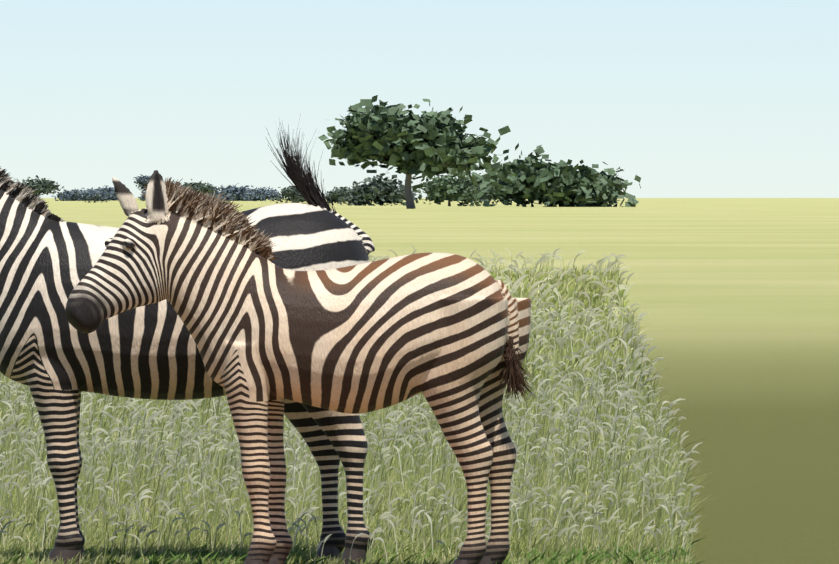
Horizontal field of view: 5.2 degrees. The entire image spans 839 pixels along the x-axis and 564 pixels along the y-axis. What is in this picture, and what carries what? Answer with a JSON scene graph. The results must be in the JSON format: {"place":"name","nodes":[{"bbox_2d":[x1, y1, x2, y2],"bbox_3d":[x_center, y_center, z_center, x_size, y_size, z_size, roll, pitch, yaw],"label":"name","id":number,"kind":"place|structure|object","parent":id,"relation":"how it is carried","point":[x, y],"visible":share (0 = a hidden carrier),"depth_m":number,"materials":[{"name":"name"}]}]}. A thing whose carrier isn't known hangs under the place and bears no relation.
{"place":"outdoors","nodes":[
{"label":"outdoors","id":0,"kind":"place"},
{"bbox_2d":[0,0,838,197],"label":"sky","id":1,"kind":"structure","parent":0,"point":[689,98],"materials":[{"name":"blue"}]},
{"bbox_2d":[30,198,838,563],"bbox_3d":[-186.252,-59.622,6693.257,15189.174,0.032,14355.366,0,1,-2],"label":"ground","id":2,"kind":"structure","parent":0,"point":[736,300],"depth_m":110.76,"materials":[{"name":"green plant"}]},
{"bbox_2d":[14,175,63,196],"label":"tree","id":3,"kind":"object","parent":2,"relation":"on","point":[43,186],"visible":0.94,"depth_m":1797.08,"materials":[{"name":"green plant"}]},
{"bbox_2d":[51,188,90,200],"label":"bush","id":4,"kind":"object","parent":2,"relation":"on","point":[71,195],"visible":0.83,"depth_m":3314.52,"materials":[{"name":"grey plant"}]},
{"bbox_2d":[79,189,112,202],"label":"bush","id":5,"kind":"object","parent":2,"relation":"on","point":[99,195],"visible":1,"depth_m":2197.86,"materials":[{"name":"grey plant"}]},
{"bbox_2d":[80,185,118,200],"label":"bush","id":6,"kind":"object","parent":2,"relation":"on","point":[110,190],"visible":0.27,"depth_m":3650.60,"materials":[{"name":"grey plant"}]},
{"bbox_2d":[138,192,144,200],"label":"bush","id":7,"kind":"object","parent":2,"relation":"on","point":[141,197],"visible":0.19,"depth_m":3151.95,"materials":[{"name":"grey plant"}]},
{"bbox_2d":[133,174,150,199],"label":"tree","id":8,"kind":"object","parent":2,"relation":"on","point":[141,181],"visible":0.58,"depth_m":1998.36,"materials":[{"name":"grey plant"}]},
{"bbox_2d":[0,122,374,563],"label":"zebra","id":9,"kind":"object","parent":2,"relation":"on","point":[54,359],"visible":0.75,"depth_m":34.80,"materials":[{"name":"multicoloured"}]},
{"bbox_2d":[178,179,216,195],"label":"bush","id":10,"kind":"object","parent":2,"relation":"on","point":[202,187],"visible":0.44,"depth_m":1797.48,"materials":[{"name":"green plant"}]},
{"bbox_2d":[206,185,230,200],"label":"bush","id":11,"kind":"object","parent":2,"relation":"on","point":[217,192],"visible":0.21,"depth_m":3082.39,"materials":[{"name":"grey plant"}]},
{"bbox_2d":[217,183,263,200],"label":"bush","id":12,"kind":"object","parent":2,"relation":"on","point":[234,193],"visible":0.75,"depth_m":3286.36,"materials":[{"name":"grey plant"}]},
{"bbox_2d":[245,186,285,200],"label":"bush","id":13,"kind":"object","parent":2,"relation":"on","point":[260,194],"visible":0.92,"depth_m":3180.34,"materials":[{"name":"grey plant"}]},
{"bbox_2d":[272,185,305,203],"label":"bush","id":14,"kind":"object","parent":2,"relation":"on","point":[292,194],"visible":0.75,"depth_m":1699.11,"materials":[{"name":"green plant"}]},
{"bbox_2d":[65,170,537,563],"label":"zebra","id":15,"kind":"object","parent":2,"relation":"on","point":[447,335],"visible":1,"depth_m":33.86,"materials":[{"name":"multicoloured"}]},
{"bbox_2d":[324,186,351,204],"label":"bush","id":16,"kind":"object","parent":2,"relation":"on","point":[334,196],"visible":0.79,"depth_m":1598.99,"materials":[{"name":"green plant"}]},
{"bbox_2d":[0,245,715,563],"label":"grass field","id":17,"kind":"structure","parent":2,"relation":"on","point":[597,472],"depth_m":39.75,"materials":[{"name":"green plant"}]},
{"bbox_2d":[338,173,419,205],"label":"bush","id":18,"kind":"object","parent":2,"relation":"on","point":[379,191],"visible":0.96,"depth_m":1498.27,"materials":[{"name":"green plant"}]},
{"bbox_2d":[318,95,510,208],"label":"tree","id":19,"kind":"object","parent":2,"relation":"on","point":[431,144],"visible":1,"depth_m":1097.32,"materials":[{"name":"green plant"}]},
{"bbox_2d":[413,173,489,205],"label":"bush","id":20,"kind":"object","parent":2,"relation":"on","point":[445,187],"visible":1,"depth_m":1398.79,"materials":[{"name":"green plant"}]},
{"bbox_2d":[466,173,506,203],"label":"bush","id":21,"kind":"object","parent":2,"relation":"on","point":[484,196],"visible":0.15,"depth_m":1498.03,"materials":[{"name":"green plant"}]},
{"bbox_2d":[475,168,519,205],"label":"bush","id":22,"kind":"object","parent":2,"relation":"on","point":[487,172],"visible":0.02,"depth_m":1400.05,"materials":[{"name":"green plant"}]},
{"bbox_2d":[472,143,640,206],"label":"bush","id":23,"kind":"object","parent":2,"relation":"on","point":[561,183],"visible":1,"depth_m":1296.73,"materials":[{"name":"green plant"}]}
]}

